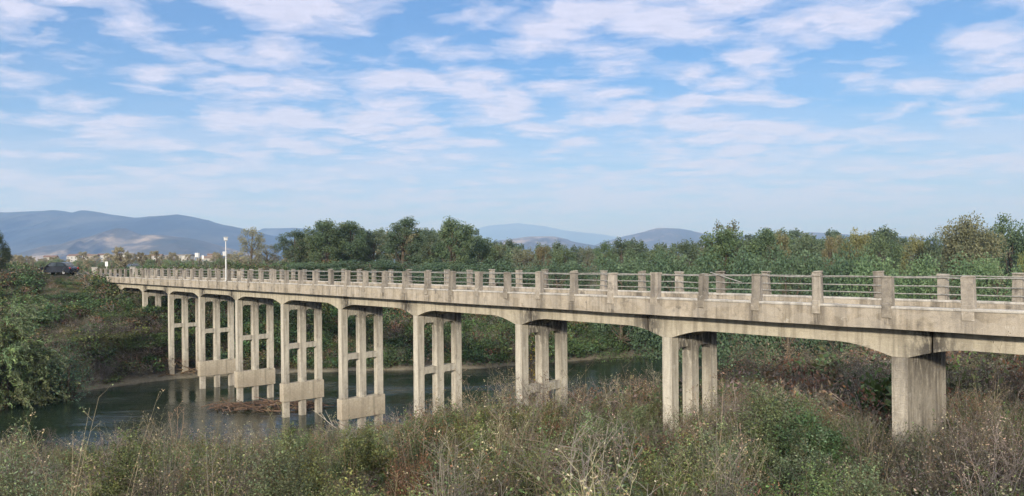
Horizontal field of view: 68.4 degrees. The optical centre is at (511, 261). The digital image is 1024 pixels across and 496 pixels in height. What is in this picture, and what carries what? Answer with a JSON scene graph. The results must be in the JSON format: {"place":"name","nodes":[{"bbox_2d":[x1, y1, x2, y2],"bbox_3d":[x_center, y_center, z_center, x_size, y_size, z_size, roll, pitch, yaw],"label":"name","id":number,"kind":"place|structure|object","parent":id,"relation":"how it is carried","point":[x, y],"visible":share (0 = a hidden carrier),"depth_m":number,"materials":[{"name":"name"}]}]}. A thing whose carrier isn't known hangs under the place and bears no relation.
{"place":"outdoors","nodes":[
{"label":"outdoors","id":0,"kind":"place"},
{"bbox_2d":[0,210,293,260],"bbox_3d":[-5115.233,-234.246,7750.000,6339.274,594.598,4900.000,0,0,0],"label":"mountains","id":1,"kind":"structure","parent":0,"point":[24,231],"depth_m":6957.65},
{"bbox_2d":[12,228,282,263],"bbox_3d":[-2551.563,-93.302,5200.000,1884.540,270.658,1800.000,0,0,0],"label":"hills","id":2,"kind":"structure","parent":0,"point":[108,241],"depth_m":4836.93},
{"bbox_2d":[257,228,394,261],"bbox_3d":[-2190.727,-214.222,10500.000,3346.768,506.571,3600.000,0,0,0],"label":"mountains","id":3,"kind":"structure","parent":0,"point":[273,231],"depth_m":10237.66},
{"bbox_2d":[0,341,843,455],"bbox_3d":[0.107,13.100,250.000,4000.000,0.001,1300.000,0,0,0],"label":"water","id":4,"kind":"structure","parent":0,"point":[189,398],"depth_m":70.51,"materials":[{"name":"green liquid"}]},
{"bbox_2d":[201,397,334,412],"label":"driftwood","id":5,"kind":"object","parent":4,"relation":"in","point":[266,401],"visible":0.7,"depth_m":67.75,"materials":[{"name":"wood"}]},
{"bbox_2d":[0,260,1021,495],"bbox_3d":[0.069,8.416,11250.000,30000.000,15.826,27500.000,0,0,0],"label":"ground","id":6,"kind":"structure","parent":0,"point":[133,379],"depth_m":90.14,"materials":[{"name":"soil"}]},
{"bbox_2d":[0,230,12,273],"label":"tree","id":7,"kind":"object","parent":6,"relation":"on","point":[5,253],"visible":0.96,"depth_m":105.47,"materials":[{"name":"green plant"}]},
{"bbox_2d":[0,294,56,409],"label":"willow bush","id":8,"kind":"object","parent":6,"relation":"on","point":[9,345],"visible":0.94,"depth_m":69.72,"materials":[{"name":"green plant"}]},
{"bbox_2d":[0,402,87,495],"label":"bush","id":9,"kind":"object","parent":6,"relation":"on","point":[10,484],"visible":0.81,"depth_m":16.16,"materials":[{"name":"green plant"}]},
{"bbox_2d":[6,336,85,407],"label":"willow bush","id":10,"kind":"object","parent":6,"relation":"on","point":[41,395],"visible":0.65,"depth_m":71.24,"materials":[{"name":"green plant"}]},
{"bbox_2d":[10,452,90,495],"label":"bush","id":11,"kind":"object","parent":6,"relation":"on","point":[48,491],"visible":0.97,"depth_m":11.71,"materials":[{"name":"green plant"}]},
{"bbox_2d":[38,262,78,274],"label":"parked car","id":12,"kind":"object","parent":6,"relation":"on","point":[53,268],"visible":0.78,"depth_m":111.10,"materials":[{"name":"paint"}]},
{"bbox_2d":[29,272,88,315],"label":"plateau edge undergrowth","id":13,"kind":"object","parent":6,"relation":"on","point":[59,282],"visible":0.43,"depth_m":102.55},
{"bbox_2d":[42,335,97,401],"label":"bush","id":14,"kind":"object","parent":6,"relation":"on","point":[72,394],"visible":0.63,"depth_m":72.85,"materials":[{"name":"green plant"}]},
{"bbox_2d":[59,320,152,337],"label":"bush","id":15,"kind":"object","parent":6,"relation":"on","point":[84,332],"visible":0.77,"depth_m":84.51,"materials":[{"name":"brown plant"}]},
{"bbox_2d":[82,330,144,339],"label":"bush","id":16,"kind":"object","parent":6,"relation":"on","point":[124,336],"visible":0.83,"depth_m":85.07,"materials":[{"name":"green plant"}]},
{"bbox_2d":[72,424,169,495],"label":"bush","id":17,"kind":"object","parent":6,"relation":"on","point":[108,487],"visible":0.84,"depth_m":20.84,"materials":[{"name":"green plant"}]},
{"bbox_2d":[98,337,181,350],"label":"bush","id":18,"kind":"object","parent":6,"relation":"on","point":[142,343],"visible":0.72,"depth_m":85.61,"materials":[{"name":"green plant"}]},
{"bbox_2d":[0,246,291,272],"bbox_3d":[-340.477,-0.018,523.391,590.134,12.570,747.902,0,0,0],"label":"plain woods","id":19,"kind":"object","parent":6,"relation":"on","point":[141,260],"visible":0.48,"depth_m":262.41,"materials":[{"name":"plant"}]},
{"bbox_2d":[102,417,203,495],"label":"dead bush","id":20,"kind":"object","parent":6,"relation":"on","point":[152,487],"visible":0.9,"depth_m":18.98,"materials":[{"name":"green plant"}]},
{"bbox_2d":[163,432,267,495],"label":"bush","id":21,"kind":"object","parent":6,"relation":"on","point":[216,484],"visible":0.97,"depth_m":13.06,"materials":[{"name":"green plant"}]},
{"bbox_2d":[171,404,280,495],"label":"dead bush","id":22,"kind":"object","parent":6,"relation":"on","point":[239,477],"visible":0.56,"depth_m":20.87,"materials":[{"name":"brown plant"}]},
{"bbox_2d":[230,227,268,264],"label":"tree","id":23,"kind":"object","parent":6,"relation":"on","point":[258,237],"visible":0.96,"depth_m":149.16,"materials":[{"name":"green plant"}]},
{"bbox_2d":[0,257,531,387],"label":"riverbank","id":24,"kind":"structure","parent":6,"relation":"on","point":[17,280],"depth_m":95.22,"materials":[{"name":"plant"}]},
{"bbox_2d":[237,428,332,495],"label":"bush","id":25,"kind":"object","parent":6,"relation":"on","point":[272,491],"visible":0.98,"depth_m":15.92,"materials":[{"name":"green plant"}]},
{"bbox_2d":[274,229,309,264],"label":"tree","id":26,"kind":"object","parent":6,"relation":"on","point":[296,249],"visible":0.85,"depth_m":138.55,"materials":[{"name":"green plant"}]},
{"bbox_2d":[254,419,347,495],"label":"bush","id":27,"kind":"object","parent":6,"relation":"on","point":[317,482],"visible":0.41,"depth_m":21.74,"materials":[{"name":"green plant"}]},
{"bbox_2d":[282,261,352,279],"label":"thicket","id":28,"kind":"object","parent":6,"relation":"on","point":[305,265],"visible":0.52,"depth_m":121.34,"materials":[{"name":"green plant"}]},
{"bbox_2d":[301,218,357,264],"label":"tree","id":29,"kind":"object","parent":6,"relation":"on","point":[326,229],"visible":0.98,"depth_m":136.92,"materials":[{"name":"green plant"}]},
{"bbox_2d":[287,425,385,495],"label":"bush","id":30,"kind":"object","parent":6,"relation":"on","point":[335,490],"visible":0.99,"depth_m":12.92,"materials":[{"name":"green plant"}]},
{"bbox_2d":[328,220,370,263],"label":"tree","id":31,"kind":"object","parent":6,"relation":"on","point":[354,229],"visible":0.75,"depth_m":141.44,"materials":[{"name":"green plant"}]},
{"bbox_2d":[331,417,397,486],"bbox_3d":[-5.091,6.706,26.077,2.522,2.248,2.342,0,0,-27],"label":"bush","id":32,"kind":"object","parent":6,"relation":"on","point":[371,454],"visible":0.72,"depth_m":25.61,"materials":[{"name":"green plant"}]},
{"bbox_2d":[324,259,416,278],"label":"thicket","id":33,"kind":"object","parent":6,"relation":"on","point":[384,263],"visible":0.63,"depth_m":125.97,"materials":[{"name":"green plant"}]},
{"bbox_2d":[356,229,392,265],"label":"tree","id":34,"kind":"object","parent":6,"relation":"on","point":[372,244],"visible":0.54,"depth_m":149.32,"materials":[{"name":"green plant"}]},
{"bbox_2d":[356,476,449,495],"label":"bush","id":35,"kind":"object","parent":6,"relation":"on","point":[408,488],"visible":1,"depth_m":10.16,"materials":[{"name":"green plant"}]},
{"bbox_2d":[380,215,426,268],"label":"tree","id":36,"kind":"object","parent":6,"relation":"on","point":[390,246],"visible":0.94,"depth_m":139.19,"materials":[{"name":"green plant"}]},
{"bbox_2d":[370,436,447,495],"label":"dead bush","id":37,"kind":"object","parent":6,"relation":"on","point":[402,477],"visible":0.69,"depth_m":19.88,"materials":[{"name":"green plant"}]},
{"bbox_2d":[417,233,442,271],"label":"tree","id":38,"kind":"object","parent":6,"relation":"on","point":[429,252],"visible":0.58,"depth_m":158.98,"materials":[{"name":"green plant"}]},
{"bbox_2d":[397,259,474,284],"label":"thicket","id":39,"kind":"object","parent":6,"relation":"on","point":[434,268],"visible":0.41,"depth_m":122.53,"materials":[{"name":"green plant"}]},
{"bbox_2d":[421,216,478,282],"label":"tree","id":40,"kind":"object","parent":6,"relation":"on","point":[449,227],"visible":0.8,"depth_m":137.90,"materials":[{"name":"green plant"}]},
{"bbox_2d":[404,427,498,495],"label":"dead bush","id":41,"kind":"object","parent":6,"relation":"on","point":[454,479],"visible":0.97,"depth_m":13.48,"materials":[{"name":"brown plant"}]},
{"bbox_2d":[432,406,512,465],"bbox_3d":[-1.703,6.964,30.023,3.053,2.628,2.865,0,0,29],"label":"bush","id":42,"kind":"object","parent":6,"relation":"on","point":[480,422],"visible":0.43,"depth_m":30.13,"materials":[{"name":"green plant"}]},
{"bbox_2d":[468,235,498,285],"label":"tree","id":43,"kind":"object","parent":6,"relation":"on","point":[479,246],"visible":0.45,"depth_m":149.47,"materials":[{"name":"green plant"}]},
{"bbox_2d":[456,259,538,286],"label":"thicket","id":44,"kind":"object","parent":6,"relation":"on","point":[504,267],"visible":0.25,"depth_m":120.88,"materials":[{"name":"green plant"}]},
{"bbox_2d":[450,424,552,495],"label":"bush","id":45,"kind":"object","parent":6,"relation":"on","point":[508,471],"visible":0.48,"depth_m":18.69,"materials":[{"name":"green plant"}]},
{"bbox_2d":[0,393,1014,495],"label":"grass","id":46,"kind":"structure","parent":6,"relation":"on","point":[552,459],"depth_m":26.28,"materials":[{"name":"plant"}]},
{"bbox_2d":[0,352,1023,495],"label":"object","id":47,"kind":"object","parent":6,"relation":"on","point":[732,413],"visible":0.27,"depth_m":24.80,"materials":[{"name":"plant"}]},
{"bbox_2d":[0,352,1023,495],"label":"dry weeds","id":48,"kind":"object","parent":6,"relation":"on","point":[609,404],"visible":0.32,"depth_m":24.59,"materials":[{"name":"plant"}]},
{"bbox_2d":[0,365,1023,495],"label":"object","id":49,"kind":"object","parent":6,"relation":"on","point":[444,446],"visible":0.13,"depth_m":28.75,"materials":[{"name":"plant"}]},
{"bbox_2d":[0,365,1023,495],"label":"green undergrowth","id":50,"kind":"object","parent":6,"relation":"on","point":[573,485],"visible":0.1,"depth_m":25.87,"materials":[{"name":"plant"}]},
{"bbox_2d":[510,246,540,286],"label":"tree","id":51,"kind":"object","parent":6,"relation":"on","point":[517,254],"visible":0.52,"depth_m":164.64,"materials":[{"name":"green plant"}]},
{"bbox_2d":[507,401,564,439],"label":"bush","id":52,"kind":"object","parent":6,"relation":"on","point":[532,421],"visible":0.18,"depth_m":33.79,"materials":[{"name":"green plant"}]},
{"bbox_2d":[527,245,551,282],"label":"tree","id":53,"kind":"object","parent":6,"relation":"on","point":[541,252],"visible":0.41,"depth_m":169.55,"materials":[{"name":"green plant"}]},
{"bbox_2d":[91,267,1023,452],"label":"concrete bridge","id":54,"kind":"structure","parent":6,"relation":"on","point":[916,339],"depth_m":40.40,"materials":[{"name":"concrete"}]},
{"bbox_2d":[521,258,600,288],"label":"thicket","id":55,"kind":"object","parent":6,"relation":"on","point":[586,279],"visible":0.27,"depth_m":118.30,"materials":[{"name":"green plant"}]},
{"bbox_2d":[548,244,584,287],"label":"tree","id":56,"kind":"object","parent":6,"relation":"on","point":[568,254],"visible":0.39,"depth_m":158.67,"materials":[{"name":"green plant"}]},
{"bbox_2d":[552,332,615,357],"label":"bush","id":57,"kind":"object","parent":6,"relation":"on","point":[576,345],"visible":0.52,"depth_m":98.97,"materials":[{"name":"green plant"}]},
{"bbox_2d":[576,246,599,288],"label":"tree","id":58,"kind":"object","parent":6,"relation":"on","point":[588,251],"visible":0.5,"depth_m":164.67,"materials":[{"name":"green plant"}]},
{"bbox_2d":[548,468,629,495],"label":"bush","id":59,"kind":"object","parent":6,"relation":"on","point":[593,494],"visible":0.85,"depth_m":11.18,"materials":[{"name":"green plant"}]},
{"bbox_2d":[556,405,630,474],"bbox_3d":[2.883,6.316,25.951,2.691,2.725,2.572,0,0,-42],"label":"bush","id":60,"kind":"object","parent":6,"relation":"on","point":[596,430],"visible":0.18,"depth_m":25.99,"materials":[{"name":"green plant"}]},
{"bbox_2d":[571,323,634,343],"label":"bush","id":61,"kind":"object","parent":6,"relation":"on","point":[608,333],"visible":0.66,"depth_m":104.05,"materials":[{"name":"green plant"}]},
{"bbox_2d":[594,240,618,288],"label":"tree","id":62,"kind":"object","parent":6,"relation":"on","point":[607,247],"visible":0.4,"depth_m":154.54,"materials":[{"name":"green plant"}]},
{"bbox_2d":[591,344,652,363],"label":"bush","id":63,"kind":"object","parent":6,"relation":"on","point":[608,357],"visible":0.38,"depth_m":98.79,"materials":[{"name":"green plant"}]},
{"bbox_2d":[586,250,664,352],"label":"thicket","id":64,"kind":"object","parent":6,"relation":"on","point":[627,267],"visible":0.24,"depth_m":103.24,"materials":[{"name":"green plant"}]},
{"bbox_2d":[617,248,649,289],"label":"tree","id":65,"kind":"object","parent":6,"relation":"on","point":[631,254],"visible":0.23,"depth_m":149.29,"materials":[{"name":"green plant"}]},
{"bbox_2d":[606,401,661,448],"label":"bush","id":66,"kind":"object","parent":6,"relation":"on","point":[639,411],"visible":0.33,"depth_m":29.87,"materials":[{"name":"green plant"}]},
{"bbox_2d":[637,244,673,289],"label":"tree","id":67,"kind":"object","parent":6,"relation":"on","point":[650,257],"visible":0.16,"depth_m":135.04,"materials":[{"name":"green plant"}]},
{"bbox_2d":[288,224,1023,289],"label":"woods","id":68,"kind":"object","parent":6,"relation":"on","point":[620,248],"visible":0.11,"depth_m":203.66,"materials":[{"name":"plant"}]},
{"bbox_2d":[633,242,722,362],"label":"thicket","id":69,"kind":"object","parent":6,"relation":"on","point":[663,266],"visible":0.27,"depth_m":98.97,"materials":[{"name":"green plant"}]},
{"bbox_2d":[621,421,737,495],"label":"bush","id":70,"kind":"object","parent":6,"relation":"on","point":[650,472],"visible":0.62,"depth_m":15.79,"materials":[{"name":"green plant"}]},
{"bbox_2d":[666,238,703,291],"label":"tree","id":71,"kind":"object","parent":6,"relation":"on","point":[686,246],"visible":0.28,"depth_m":129.29,"materials":[{"name":"green plant"}]},
{"bbox_2d":[366,275,1010,366],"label":"floodplain undergrowth","id":72,"kind":"object","parent":6,"relation":"on","point":[476,354],"visible":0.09,"depth_m":98.55,"materials":[{"name":"plant"}]},
{"bbox_2d":[665,416,750,494],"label":"bush","id":73,"kind":"object","parent":6,"relation":"on","point":[719,451],"visible":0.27,"depth_m":20.79,"materials":[{"name":"green plant"}]},
{"bbox_2d":[675,433,766,495],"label":"dead bush","id":74,"kind":"object","parent":6,"relation":"on","point":[711,481],"visible":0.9,"depth_m":13.42,"materials":[{"name":"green plant"}]},
{"bbox_2d":[684,226,763,291],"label":"tree","id":75,"kind":"object","parent":6,"relation":"on","point":[720,240],"visible":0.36,"depth_m":123.77,"materials":[{"name":"green plant"}]},
{"bbox_2d":[685,239,779,366],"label":"thicket","id":76,"kind":"object","parent":6,"relation":"on","point":[725,342],"visible":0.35,"depth_m":94.27,"materials":[{"name":"green plant"}]},
{"bbox_2d":[717,351,765,393],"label":"dead bush","id":77,"kind":"object","parent":6,"relation":"on","point":[725,373],"visible":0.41,"depth_m":52.01,"materials":[{"name":"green plant"}]},
{"bbox_2d":[734,227,791,294],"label":"tree","id":78,"kind":"object","parent":6,"relation":"on","point":[764,238],"visible":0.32,"depth_m":126.18,"materials":[{"name":"green plant"}]},
{"bbox_2d":[717,335,808,379],"bbox_3d":[19.206,7.961,57.635,7.645,5.192,7.789,0,0,-39],"label":"dead bush","id":79,"kind":"object","parent":6,"relation":"on","point":[763,363],"visible":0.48,"depth_m":57.92,"materials":[{"name":"brown plant"}]},
{"bbox_2d":[720,371,821,482],"bbox_3d":[7.782,5.076,22.875,3.529,3.654,3.115,0,0,-34],"label":"bush","id":80,"kind":"object","parent":6,"relation":"on","point":[767,426],"visible":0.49,"depth_m":22.72,"materials":[{"name":"green plant"}]},
{"bbox_2d":[533,340,1023,426],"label":"terrace undergrowth","id":81,"kind":"object","parent":6,"relation":"on","point":[881,393],"visible":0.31,"depth_m":42.44,"materials":[{"name":"plant"}]},
{"bbox_2d":[766,230,793,294],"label":"tree","id":82,"kind":"object","parent":6,"relation":"on","point":[783,239],"visible":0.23,"depth_m":139.61,"materials":[{"name":"green plant"}]},
{"bbox_2d":[743,241,839,363],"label":"thicket","id":83,"kind":"object","parent":6,"relation":"on","point":[801,271],"visible":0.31,"depth_m":93.42,"materials":[{"name":"green plant"}]},
{"bbox_2d":[748,459,848,495],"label":"bush","id":84,"kind":"object","parent":6,"relation":"on","point":[824,489],"visible":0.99,"depth_m":11.13,"materials":[{"name":"green plant"}]},
{"bbox_2d":[757,423,854,495],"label":"bush","id":85,"kind":"object","parent":6,"relation":"on","point":[781,462],"visible":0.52,"depth_m":16.83,"materials":[{"name":"green plant"}]},
{"bbox_2d":[784,231,827,294],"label":"tree","id":86,"kind":"object","parent":6,"relation":"on","point":[811,244],"visible":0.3,"depth_m":127.14,"materials":[{"name":"green plant"}]},
{"bbox_2d":[768,402,867,478],"bbox_3d":[8.031,5.039,20.010,2.366,2.778,2.640,0,0,0],"label":"bush","id":87,"kind":"object","parent":6,"relation":"on","point":[807,420],"visible":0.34,"depth_m":19.65,"materials":[{"name":"green plant"}]},
{"bbox_2d":[773,338,879,386],"bbox_3d":[21.710,7.084,51.768,6.986,4.500,7.019,0,0,22],"label":"dead bush","id":88,"kind":"object","parent":6,"relation":"on","point":[811,359],"visible":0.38,"depth_m":52.18,"materials":[{"name":"brown plant"}]},
{"bbox_2d":[821,235,842,288],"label":"tree","id":89,"kind":"object","parent":6,"relation":"on","point":[828,252],"visible":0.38,"depth_m":137.29,"materials":[{"name":"green plant"}]},
{"bbox_2d":[802,239,873,362],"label":"thicket","id":90,"kind":"object","parent":6,"relation":"on","point":[845,269],"visible":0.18,"depth_m":90.36,"materials":[{"name":"green plant"}]},
{"bbox_2d":[803,448,907,495],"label":"bush","id":91,"kind":"object","parent":6,"relation":"on","point":[838,491],"visible":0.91,"depth_m":13.86,"materials":[{"name":"green plant"}]},
{"bbox_2d":[840,227,874,294],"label":"tree","id":92,"kind":"object","parent":6,"relation":"on","point":[861,239],"visible":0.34,"depth_m":135.15,"materials":[{"name":"green plant"}]},
{"bbox_2d":[827,343,891,390],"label":"dead bush","id":93,"kind":"object","parent":6,"relation":"on","point":[873,366],"visible":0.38,"depth_m":44.02,"materials":[{"name":"brown plant"}]},
{"bbox_2d":[832,396,917,484],"bbox_3d":[10.034,5.019,21.137,2.324,2.615,2.384,0,0,43],"label":"dead bush","id":94,"kind":"object","parent":6,"relation":"on","point":[871,447],"visible":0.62,"depth_m":20.92,"materials":[{"name":"brown plant"}]},
{"bbox_2d":[836,244,919,354],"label":"thicket","id":95,"kind":"object","parent":6,"relation":"on","point":[868,270],"visible":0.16,"depth_m":83.46,"materials":[{"name":"green plant"}]},
{"bbox_2d":[858,230,906,294],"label":"tree","id":96,"kind":"object","parent":6,"relation":"on","point":[896,251],"visible":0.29,"depth_m":127.05,"materials":[{"name":"green plant"}]},
{"bbox_2d":[898,233,929,298],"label":"tree","id":97,"kind":"object","parent":6,"relation":"on","point":[914,247],"visible":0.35,"depth_m":137.72,"materials":[{"name":"green plant"}]},
{"bbox_2d":[887,439,984,495],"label":"dead bush","id":98,"kind":"object","parent":6,"relation":"on","point":[932,487],"visible":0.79,"depth_m":15.01,"materials":[{"name":"brown plant"}]},
{"bbox_2d":[919,232,954,299],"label":"tree","id":99,"kind":"object","parent":6,"relation":"on","point":[936,249],"visible":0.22,"depth_m":129.68,"materials":[{"name":"green plant"}]},
{"bbox_2d":[895,251,994,300],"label":"thicket","id":100,"kind":"object","parent":6,"relation":"on","point":[921,271],"visible":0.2,"depth_m":81.55,"materials":[{"name":"green plant"}]},
{"bbox_2d":[915,376,1023,494],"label":"dead bush","id":101,"kind":"object","parent":6,"relation":"on","point":[972,443],"visible":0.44,"depth_m":17.14,"materials":[{"name":"brown plant"}]},
{"bbox_2d":[932,210,1011,299],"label":"tree","id":102,"kind":"object","parent":6,"relation":"on","point":[970,240],"visible":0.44,"depth_m":130.28,"materials":[{"name":"green plant"}]},
{"bbox_2d":[946,351,1023,400],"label":"dead bush","id":103,"kind":"object","parent":6,"relation":"on","point":[988,372],"visible":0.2,"depth_m":40.12,"materials":[{"name":"brown plant"}]},
{"bbox_2d":[952,251,1023,301],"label":"thicket","id":104,"kind":"object","parent":6,"relation":"on","point":[984,268],"visible":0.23,"depth_m":78.73,"materials":[{"name":"green plant"}]},
{"bbox_2d":[958,392,1023,495],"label":"dead bush","id":105,"kind":"object","parent":6,"relation":"on","point":[1004,466],"visible":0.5,"depth_m":16.31,"materials":[{"name":"brown plant"}]},
{"bbox_2d":[966,333,1018,495],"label":"dry stalk","id":106,"kind":"object","parent":6,"relation":"on","point":[993,422],"visible":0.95,"depth_m":13.96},
{"bbox_2d":[981,212,1023,300],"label":"tree","id":107,"kind":"object","parent":6,"relation":"on","point":[1013,235],"visible":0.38,"depth_m":139.50,"materials":[{"name":"green plant"}]},
{"bbox_2d":[0,0,1023,239],"label":"sky","id":108,"kind":"structure","parent":0,"point":[620,118],"materials":[{"name":"blue"}]},
{"bbox_2d":[471,223,618,244],"bbox_3d":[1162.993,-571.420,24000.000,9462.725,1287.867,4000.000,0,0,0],"label":"mountains","id":109,"kind":"structure","parent":0,"point":[505,231],"depth_m":23504.88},
{"bbox_2d":[491,236,605,259],"bbox_3d":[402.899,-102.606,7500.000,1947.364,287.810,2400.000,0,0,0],"label":"hills","id":110,"kind":"structure","parent":0,"point":[529,241],"depth_m":7166.06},
{"bbox_2d":[596,228,945,256],"bbox_3d":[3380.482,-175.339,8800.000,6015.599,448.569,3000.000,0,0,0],"label":"hills","id":111,"kind":"structure","parent":0,"point":[653,237],"depth_m":8387.97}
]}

